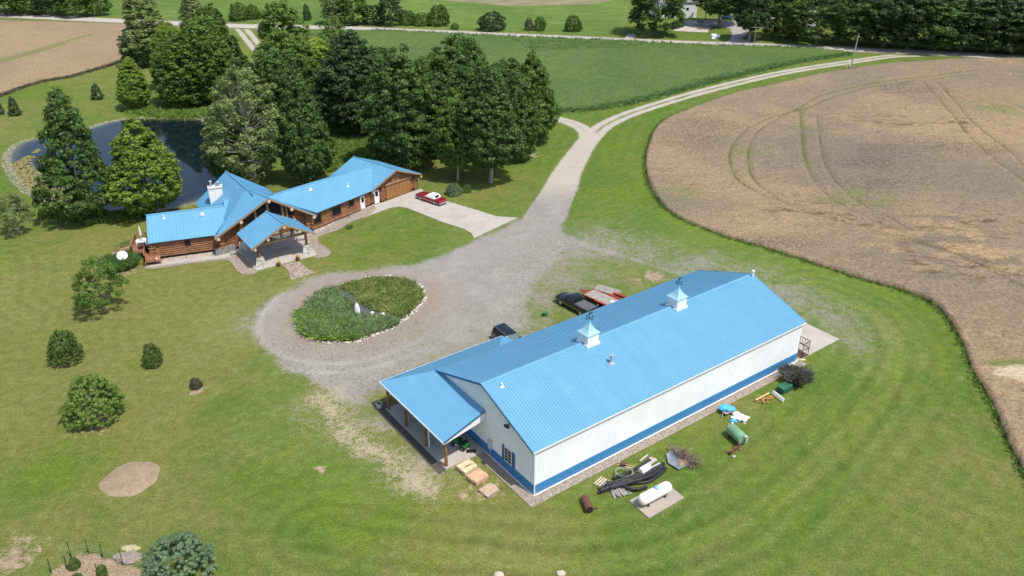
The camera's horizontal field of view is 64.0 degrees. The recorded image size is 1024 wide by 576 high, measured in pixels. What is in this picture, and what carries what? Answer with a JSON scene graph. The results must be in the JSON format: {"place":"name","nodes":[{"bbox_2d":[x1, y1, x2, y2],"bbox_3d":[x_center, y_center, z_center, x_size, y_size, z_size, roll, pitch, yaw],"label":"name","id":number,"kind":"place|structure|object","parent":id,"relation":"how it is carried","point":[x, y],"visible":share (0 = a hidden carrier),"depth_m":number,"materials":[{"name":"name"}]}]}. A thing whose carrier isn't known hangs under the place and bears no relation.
{"place":"outdoors","nodes":[
{"label":"outdoors","id":0,"kind":"place"},
{"bbox_2d":[0,20,125,91],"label":"wheat field","id":1,"kind":"structure","parent":0,"point":[33,51],"depth_m":240.13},
{"bbox_2d":[9,118,229,211],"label":"pond water","id":2,"kind":"structure","parent":0,"point":[181,139],"depth_m":157.48,"materials":[{"name":"liquid"}]},
{"bbox_2d":[11,149,107,205],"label":"pond algae","id":3,"kind":"object","parent":2,"relation":"on","point":[26,179],"visible":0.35,"depth_m":145.95,"materials":[{"name":"plant"}]},
{"bbox_2d":[0,0,627,34],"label":"field","id":4,"kind":"structure","parent":0,"point":[604,17],"depth_m":299.43,"materials":[{"name":"plant"}]},
{"bbox_2d":[84,0,113,14],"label":"roadside tree","id":5,"kind":"object","parent":4,"relation":"on","point":[104,8],"visible":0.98,"depth_m":290.55,"materials":[{"name":"green plant"}]},
{"bbox_2d":[227,1,248,20],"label":"roadside bush","id":6,"kind":"object","parent":4,"relation":"on","point":[232,15],"visible":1,"depth_m":282.48,"materials":[{"name":"green plant"}]},
{"bbox_2d":[334,0,368,24],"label":"roadside tree","id":7,"kind":"object","parent":4,"relation":"on","point":[361,5],"visible":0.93,"depth_m":273.20,"materials":[{"name":"green plant"}]},
{"bbox_2d":[362,4,386,24],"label":"roadside tree","id":8,"kind":"object","parent":4,"relation":"on","point":[374,16],"visible":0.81,"depth_m":275.59,"materials":[{"name":"green plant"}]},
{"bbox_2d":[377,0,403,25],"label":"roadside tree","id":9,"kind":"object","parent":4,"relation":"on","point":[382,10],"visible":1,"depth_m":272.36,"materials":[{"name":"green plant"}]},
{"bbox_2d":[426,4,450,25],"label":"roadside tree","id":10,"kind":"object","parent":4,"relation":"on","point":[432,13],"visible":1,"depth_m":273.16,"materials":[{"name":"green plant"}]},
{"bbox_2d":[476,11,506,31],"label":"roadside bush","id":11,"kind":"object","parent":4,"relation":"on","point":[481,20],"visible":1,"depth_m":266.11,"materials":[{"name":"green plant"}]},
{"bbox_2d":[307,274,425,341],"bbox_3d":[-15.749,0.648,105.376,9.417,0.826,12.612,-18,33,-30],"label":"olive grass","id":12,"kind":"structure","parent":0,"point":[401,297],"depth_m":105.39,"materials":[{"name":"plant"}]},
{"bbox_2d":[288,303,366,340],"bbox_3d":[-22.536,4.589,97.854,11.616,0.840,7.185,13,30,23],"label":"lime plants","id":13,"kind":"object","parent":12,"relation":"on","point":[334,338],"visible":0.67,"depth_m":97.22,"materials":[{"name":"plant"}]},
{"bbox_2d":[292,283,399,339],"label":"tall grass","id":14,"kind":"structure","parent":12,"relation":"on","point":[330,298],"depth_m":99.58,"materials":[{"name":"plant"}]},
{"bbox_2d":[0,0,1023,575],"bbox_3d":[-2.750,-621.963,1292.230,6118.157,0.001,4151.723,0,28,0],"label":"ground","id":15,"kind":"structure","parent":0,"point":[828,474],"depth_m":77.14,"materials":[{"name":"green plant"}]},
{"bbox_2d":[0,191,32,234],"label":"sapling","id":16,"kind":"object","parent":15,"relation":"on","point":[15,207],"visible":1,"depth_m":120.57,"materials":[{"name":"green plant"}]},
{"bbox_2d":[0,59,122,96],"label":"grass fringe","id":17,"kind":"object","parent":15,"relation":"on","point":[23,86],"depth_m":208.78,"materials":[{"name":"green plant"}]},
{"bbox_2d":[46,329,85,365],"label":"shrub","id":18,"kind":"object","parent":15,"relation":"on","point":[68,345],"visible":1,"depth_m":90.33,"materials":[{"name":"green plant"}]},
{"bbox_2d":[29,85,124,219],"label":"maple tree","id":19,"kind":"object","parent":15,"relation":"on","point":[80,193],"visible":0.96,"depth_m":121.49,"materials":[{"name":"green plant"}]},
{"bbox_2d":[57,372,125,429],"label":"shrub","id":20,"kind":"object","parent":15,"relation":"on","point":[105,402],"visible":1,"depth_m":80.39,"materials":[{"name":"green plant"}]},
{"bbox_2d":[70,255,129,310],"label":"tree","id":21,"kind":"object","parent":15,"relation":"on","point":[108,268],"visible":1,"depth_m":99.77,"materials":[{"name":"green plant"}]},
{"bbox_2d":[1,117,202,214],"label":"rock shore","id":22,"kind":"structure","parent":15,"relation":"on","point":[7,158],"depth_m":150.71,"materials":[{"name":"stone"}]},
{"bbox_2d":[93,249,141,272],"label":"grass clump","id":23,"kind":"object","parent":15,"relation":"on","point":[131,260],"visible":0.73,"depth_m":112.01,"materials":[{"name":"plant"}]},
{"bbox_2d":[113,550,141,563],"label":"rock","id":24,"kind":"object","parent":15,"relation":"on","point":[134,554],"visible":0.93,"depth_m":65.83,"materials":[{"name":"stone"}]},
{"bbox_2d":[99,462,159,496],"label":"dirt mound","id":25,"kind":"object","parent":15,"relation":"on","point":[129,479],"visible":1,"depth_m":74.06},
{"bbox_2d":[115,56,152,107],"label":"maple tree","id":26,"kind":"object","parent":15,"relation":"on","point":[141,94],"visible":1,"depth_m":180.09,"materials":[{"name":"green plant"}]},
{"bbox_2d":[115,24,155,65],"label":"poplar tree","id":27,"kind":"object","parent":15,"relation":"on","point":[134,55],"visible":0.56,"depth_m":216.64,"materials":[{"name":"green plant"}]},
{"bbox_2d":[101,116,183,214],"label":"maple tree","id":28,"kind":"object","parent":15,"relation":"on","point":[156,155],"visible":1,"depth_m":123.93,"materials":[{"name":"green plant"}]},
{"bbox_2d":[119,0,168,58],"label":"poplar tree","id":29,"kind":"object","parent":15,"relation":"on","point":[152,17],"visible":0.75,"depth_m":215.18,"materials":[{"name":"green plant"}]},
{"bbox_2d":[140,342,162,368],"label":"shrub","id":30,"kind":"object","parent":15,"relation":"on","point":[155,356],"visible":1,"depth_m":90.08,"materials":[{"name":"green plant"}]},
{"bbox_2d":[148,21,190,86],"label":"maple tree","id":31,"kind":"object","parent":15,"relation":"on","point":[161,30],"visible":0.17,"depth_m":193.77,"materials":[{"name":"green plant"}]},
{"bbox_2d":[141,530,217,575],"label":"shrub","id":32,"kind":"object","parent":15,"relation":"on","point":[152,565],"visible":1,"depth_m":63.70,"materials":[{"name":"green plant"}]},
{"bbox_2d":[149,30,222,105],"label":"maple tree","id":33,"kind":"object","parent":15,"relation":"on","point":[164,53],"visible":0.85,"depth_m":180.30,"materials":[{"name":"green plant"}]},
{"bbox_2d":[148,252,239,266],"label":"side walk","id":34,"kind":"structure","parent":15,"relation":"on","point":[226,255],"depth_m":115.09,"materials":[{"name":"concrete"}]},
{"bbox_2d":[177,0,211,47],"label":"poplar tree","id":35,"kind":"object","parent":15,"relation":"on","point":[185,10],"visible":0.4,"depth_m":236.78,"materials":[{"name":"green plant"}]},
{"bbox_2d":[145,249,255,273],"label":"stone bed","id":36,"kind":"object","parent":15,"relation":"on","point":[242,264],"visible":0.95,"depth_m":114.00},
{"bbox_2d":[162,248,236,260],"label":"stone mulch","id":37,"kind":"object","parent":36,"relation":"on","point":[200,254],"visible":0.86,"depth_m":116.27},
{"bbox_2d":[28,102,374,224],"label":"bank weeds","id":38,"kind":"object","parent":15,"relation":"on","point":[348,148],"visible":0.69,"depth_m":156.58,"materials":[{"name":"green plant"}]},
{"bbox_2d":[167,15,242,101],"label":"maple tree","id":39,"kind":"object","parent":15,"relation":"on","point":[221,51],"visible":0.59,"depth_m":182.00,"materials":[{"name":"green plant"}]},
{"bbox_2d":[195,2,230,48],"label":"maple tree","id":40,"kind":"object","parent":15,"relation":"on","point":[217,15],"visible":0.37,"depth_m":236.58,"materials":[{"name":"green plant"}]},
{"bbox_2d":[199,108,273,174],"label":"maple tree","id":41,"kind":"object","parent":15,"relation":"on","point":[210,158],"visible":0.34,"depth_m":142.09,"materials":[{"name":"green plant"}]},
{"bbox_2d":[224,55,267,107],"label":"maple tree","id":42,"kind":"object","parent":15,"relation":"on","point":[244,63],"visible":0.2,"depth_m":174.30,"materials":[{"name":"green plant"}]},
{"bbox_2d":[198,64,299,183],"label":"cottonwood tree","id":43,"kind":"object","parent":15,"relation":"on","point":[222,103],"visible":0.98,"depth_m":134.40,"materials":[{"name":"green plant"}]},
{"bbox_2d":[114,156,421,267],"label":"log house","id":44,"kind":"structure","parent":15,"relation":"on","point":[232,211],"depth_m":119.06,"materials":[{"name":"blue metal"}]},
{"bbox_2d":[385,178,410,199],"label":"garage door","id":45,"kind":"structure","parent":44,"relation":"in","point":[401,187],"depth_m":136.15,"materials":[{"name":"brown wood"}]},
{"bbox_2d":[238,48,313,128],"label":"maple tree","id":46,"kind":"object","parent":15,"relation":"on","point":[268,60],"visible":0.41,"depth_m":160.10,"materials":[{"name":"green plant"}]},
{"bbox_2d":[236,235,316,270],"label":"entry slab","id":47,"kind":"structure","parent":15,"relation":"on","point":[287,253],"depth_m":116.38,"materials":[{"name":"concrete"}]},
{"bbox_2d":[251,27,318,100],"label":"maple tree","id":48,"kind":"object","parent":15,"relation":"on","point":[274,37],"visible":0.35,"depth_m":177.31,"materials":[{"name":"green plant"}]},
{"bbox_2d":[258,0,313,66],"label":"poplar tree","id":49,"kind":"object","parent":15,"relation":"on","point":[282,13],"visible":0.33,"depth_m":187.04,"materials":[{"name":"green plant"}]},
{"bbox_2d":[283,261,315,279],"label":"front walk","id":50,"kind":"structure","parent":15,"relation":"on","point":[297,269],"depth_m":112.02,"materials":[{"name":"stone"}]},
{"bbox_2d":[273,76,337,182],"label":"maple tree","id":51,"kind":"object","parent":15,"relation":"on","point":[301,167],"visible":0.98,"depth_m":136.11,"materials":[{"name":"green plant"}]},
{"bbox_2d":[293,37,332,81],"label":"maple tree","id":52,"kind":"object","parent":15,"relation":"on","point":[319,48],"visible":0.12,"depth_m":182.82,"materials":[{"name":"green plant"}]},
{"bbox_2d":[317,15,351,50],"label":"poplar tree","id":53,"kind":"object","parent":15,"relation":"on","point":[328,24],"visible":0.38,"depth_m":210.45,"materials":[{"name":"green plant"}]},
{"bbox_2d":[319,0,352,22],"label":"roadside tree","id":54,"kind":"object","parent":15,"relation":"on","point":[328,10],"visible":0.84,"depth_m":273.29,"materials":[{"name":"green plant"}]},
{"bbox_2d":[307,206,375,257],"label":"walkway","id":55,"kind":"structure","parent":15,"relation":"on","point":[319,250],"depth_m":124.77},
{"bbox_2d":[310,29,396,134],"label":"maple tree","id":56,"kind":"object","parent":15,"relation":"on","point":[342,86],"visible":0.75,"depth_m":158.76,"materials":[{"name":"green plant"}]},
{"bbox_2d":[353,45,401,109],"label":"maple tree","id":57,"kind":"object","parent":15,"relation":"on","point":[378,51],"visible":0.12,"depth_m":169.09,"materials":[{"name":"green plant"}]},
{"bbox_2d":[352,43,440,168],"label":"maple tree","id":58,"kind":"object","parent":15,"relation":"on","point":[383,123],"visible":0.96,"depth_m":141.56,"materials":[{"name":"green plant"}]},
{"bbox_2d":[408,74,452,151],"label":"maple tree","id":59,"kind":"object","parent":15,"relation":"on","point":[441,87],"visible":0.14,"depth_m":149.20,"materials":[{"name":"green plant"}]},
{"bbox_2d":[371,189,515,237],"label":"concrete drive","id":60,"kind":"structure","parent":15,"relation":"on","point":[475,223],"depth_m":129.91,"materials":[{"name":"concrete"}]},
{"bbox_2d":[415,191,447,204],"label":"red coupe","id":61,"kind":"object","parent":60,"relation":"on","point":[434,198],"visible":1,"depth_m":133.43,"materials":[{"name":"red paint"}]},
{"bbox_2d":[429,87,475,180],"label":"maple tree","id":62,"kind":"object","parent":15,"relation":"on","point":[442,135],"visible":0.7,"depth_m":137.45,"materials":[{"name":"green plant"}]},
{"bbox_2d":[426,34,488,122],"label":"maple tree","id":63,"kind":"object","parent":15,"relation":"on","point":[442,67],"visible":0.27,"depth_m":154.35,"materials":[{"name":"green plant"}]},
{"bbox_2d":[444,59,495,147],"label":"maple tree","id":64,"kind":"object","parent":15,"relation":"on","point":[461,71],"visible":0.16,"depth_m":147.94,"materials":[{"name":"green plant"}]},
{"bbox_2d":[447,64,528,182],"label":"maple tree","id":65,"kind":"object","parent":15,"relation":"on","point":[491,106],"visible":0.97,"depth_m":134.66,"materials":[{"name":"green plant"}]},
{"bbox_2d":[491,57,525,96],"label":"maple tree","id":66,"kind":"object","parent":15,"relation":"on","point":[514,63],"visible":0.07,"depth_m":157.56,"materials":[{"name":"green plant"}]},
{"bbox_2d":[0,13,1023,57],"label":"road verge","id":67,"kind":"structure","parent":15,"relation":"on","point":[549,34],"depth_m":259.18,"materials":[{"name":"green plant"}]},
{"bbox_2d":[2,0,43,13],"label":"roadside tree","id":68,"kind":"object","parent":67,"relation":"on","point":[25,7],"visible":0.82,"depth_m":291.25,"materials":[{"name":"green plant"}]},
{"bbox_2d":[31,0,69,15],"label":"roadside tree","id":69,"kind":"object","parent":67,"relation":"on","point":[47,3],"visible":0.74,"depth_m":289.63,"materials":[{"name":"green plant"}]},
{"bbox_2d":[53,0,94,16],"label":"roadside tree","id":70,"kind":"object","parent":67,"relation":"on","point":[76,4],"visible":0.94,"depth_m":287.78,"materials":[{"name":"green plant"}]},
{"bbox_2d":[873,0,944,48],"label":"tree","id":71,"kind":"object","parent":67,"relation":"on","point":[909,9],"visible":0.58,"depth_m":233.13,"materials":[{"name":"green plant"}]},
{"bbox_2d":[901,0,978,49],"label":"tree","id":72,"kind":"object","parent":67,"relation":"on","point":[939,29],"visible":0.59,"depth_m":230.80,"materials":[{"name":"green plant"}]},
{"bbox_2d":[925,0,1013,51],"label":"tree","id":73,"kind":"object","parent":67,"relation":"on","point":[987,23],"visible":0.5,"depth_m":229.60,"materials":[{"name":"green plant"}]},
{"bbox_2d":[496,68,541,159],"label":"maple tree","id":74,"kind":"object","parent":15,"relation":"on","point":[529,120],"visible":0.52,"depth_m":146.50,"materials":[{"name":"green plant"}]},
{"bbox_2d":[514,49,561,138],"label":"maple tree","id":75,"kind":"object","parent":15,"relation":"on","point":[551,108],"visible":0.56,"depth_m":156.03,"materials":[{"name":"green plant"}]},
{"bbox_2d":[192,29,934,503],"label":"gravel drive","id":76,"kind":"structure","parent":15,"relation":"on","point":[306,407],"depth_m":101.52,"materials":[{"name":"gravel"}]},
{"bbox_2d":[373,399,444,473],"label":"mulch strip","id":77,"kind":"object","parent":76,"relation":"on","point":[423,453],"visible":1,"depth_m":79.48,"materials":[{"name":"gravel"}]},
{"bbox_2d":[386,403,484,469],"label":"porch slab","id":78,"kind":"structure","parent":76,"relation":"on","point":[435,449],"depth_m":78.80,"materials":[{"name":"concrete"}]},
{"bbox_2d":[466,468,488,485],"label":"lumber stack","id":79,"kind":"object","parent":76,"relation":"on","point":[477,477],"visible":1,"depth_m":74.02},
{"bbox_2d":[491,323,520,339],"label":"black suv","id":80,"kind":"object","parent":76,"relation":"on","point":[504,330],"visible":0.53,"depth_m":94.44,"materials":[{"name":"black paint"}]},
{"bbox_2d":[555,292,596,314],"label":"black pickup","id":81,"kind":"object","parent":76,"relation":"on","point":[576,301],"visible":0.85,"depth_m":101.54,"materials":[{"name":"black paint"}]},
{"bbox_2d":[580,289,620,306],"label":"flatbed trailer","id":82,"kind":"object","parent":76,"relation":"on","point":[599,297],"visible":0.62,"depth_m":103.74,"materials":[{"name":"red paint"}]},
{"bbox_2d":[796,324,838,360],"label":"barn apron","id":83,"kind":"object","parent":76,"relation":"on","point":[819,339],"visible":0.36,"depth_m":95.92,"materials":[{"name":"concrete"}]},
{"bbox_2d":[379,270,806,495],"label":"pole barn","id":84,"kind":"structure","parent":15,"relation":"on","point":[536,413],"depth_m":79.91,"materials":[{"name":"blue metal"}]},
{"bbox_2d":[597,458,666,493],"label":"drain pipe pile","id":85,"kind":"object","parent":15,"relation":"on","point":[653,474],"visible":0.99,"depth_m":73.79,"materials":[{"name":"black plastic"}]},
{"bbox_2d":[478,361,804,505],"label":"pea gravel strip","id":86,"kind":"object","parent":15,"relation":"on","point":[512,482],"visible":0.86,"depth_m":77.21,"materials":[{"name":"gravel"}]},
{"bbox_2d":[476,363,806,507],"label":"strip edging","id":87,"kind":"object","parent":86,"relation":"on","point":[505,482],"visible":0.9,"depth_m":76.65,"materials":[{"name":"stone"}]},
{"bbox_2d":[629,488,683,518],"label":"concrete pad","id":88,"kind":"object","parent":15,"relation":"on","point":[662,503],"visible":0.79,"depth_m":71.51,"materials":[{"name":"concrete"}]},
{"bbox_2d":[637,481,671,506],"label":"propane tank","id":89,"kind":"object","parent":88,"relation":"on","point":[652,494],"visible":1,"depth_m":71.14,"materials":[{"name":"metal"}]},
{"bbox_2d":[627,0,686,35],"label":"homestead tree","id":90,"kind":"object","parent":15,"relation":"on","point":[672,9],"visible":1,"depth_m":254.54,"materials":[{"name":"green plant"}]},
{"bbox_2d":[666,451,691,469],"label":"metal sheet","id":91,"kind":"object","parent":15,"relation":"on","point":[674,459],"visible":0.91,"depth_m":76.29,"materials":[{"name":"metal"}]},
{"bbox_2d":[667,442,705,469],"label":"brush pile","id":92,"kind":"object","parent":15,"relation":"on","point":[691,458],"visible":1,"depth_m":76.38,"materials":[{"name":"wood"}]},
{"bbox_2d":[692,0,738,24],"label":"homestead tree","id":93,"kind":"object","parent":15,"relation":"on","point":[718,7],"visible":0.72,"depth_m":268.35,"materials":[{"name":"green plant"}]},
{"bbox_2d":[685,20,752,42],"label":"asphalt drive","id":94,"kind":"structure","parent":15,"relation":"on","point":[738,34],"depth_m":274.52,"materials":[{"name":"asphalt"}]},
{"bbox_2d":[726,422,747,444],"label":"fuel tank","id":95,"kind":"object","parent":15,"relation":"on","point":[735,432],"visible":1,"depth_m":78.59,"materials":[{"name":"green metal"}]},
{"bbox_2d":[732,0,775,40],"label":"homestead tree","id":96,"kind":"object","parent":15,"relation":"on","point":[745,10],"visible":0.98,"depth_m":246.65,"materials":[{"name":"green plant"}]},
{"bbox_2d":[754,0,805,38],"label":"tree","id":97,"kind":"object","parent":15,"relation":"on","point":[776,12],"visible":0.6,"depth_m":248.93,"materials":[{"name":"green plant"}]},
{"bbox_2d":[776,357,817,386],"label":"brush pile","id":98,"kind":"object","parent":15,"relation":"on","point":[796,375],"visible":0.99,"depth_m":87.36,"materials":[{"name":"plant"}]},
{"bbox_2d":[789,0,850,43],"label":"tree","id":99,"kind":"object","parent":15,"relation":"on","point":[804,30],"visible":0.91,"depth_m":242.22,"materials":[{"name":"green plant"}]},
{"bbox_2d":[641,109,1023,485],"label":"grass fringe","id":100,"kind":"object","parent":15,"relation":"on","point":[952,329],"depth_m":104.84,"materials":[{"name":"plant"}]},
{"bbox_2d":[827,0,893,44],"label":"tree","id":101,"kind":"object","parent":15,"relation":"on","point":[848,29],"visible":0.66,"depth_m":240.13,"materials":[{"name":"green plant"}]},
{"bbox_2d":[856,0,923,46],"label":"tree","id":102,"kind":"object","parent":15,"relation":"on","point":[896,10],"visible":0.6,"depth_m":235.57,"materials":[{"name":"green plant"}]},
{"bbox_2d":[960,0,1023,52],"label":"tree","id":103,"kind":"object","parent":15,"relation":"on","point":[994,3],"visible":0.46,"depth_m":230.18,"materials":[{"name":"green plant"}]},
{"bbox_2d":[974,0,1023,52],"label":"tree","id":104,"kind":"object","parent":15,"relation":"on","point":[1004,23],"visible":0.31,"depth_m":230.21,"materials":[{"name":"green plant"}]},
{"bbox_2d":[0,14,1023,57],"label":"road","id":105,"kind":"structure","parent":0,"point":[924,52],"depth_m":256.20,"materials":[{"name":"asphalt"}]},
{"bbox_2d":[445,0,610,5],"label":"field","id":106,"kind":"structure","parent":0,"point":[530,2],"depth_m":320.05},
{"bbox_2d":[304,28,853,113],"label":"meadow","id":107,"kind":"structure","parent":0,"point":[643,55],"depth_m":228.03,"materials":[{"name":"plant"}]},
{"bbox_2d":[650,0,697,17],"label":"farm house","id":108,"kind":"structure","parent":0,"point":[690,10],"depth_m":288.06,"materials":[{"name":"white paint"}]},
{"bbox_2d":[646,58,1023,470],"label":"wheat field","id":109,"kind":"structure","parent":0,"point":[908,176],"depth_m":141.51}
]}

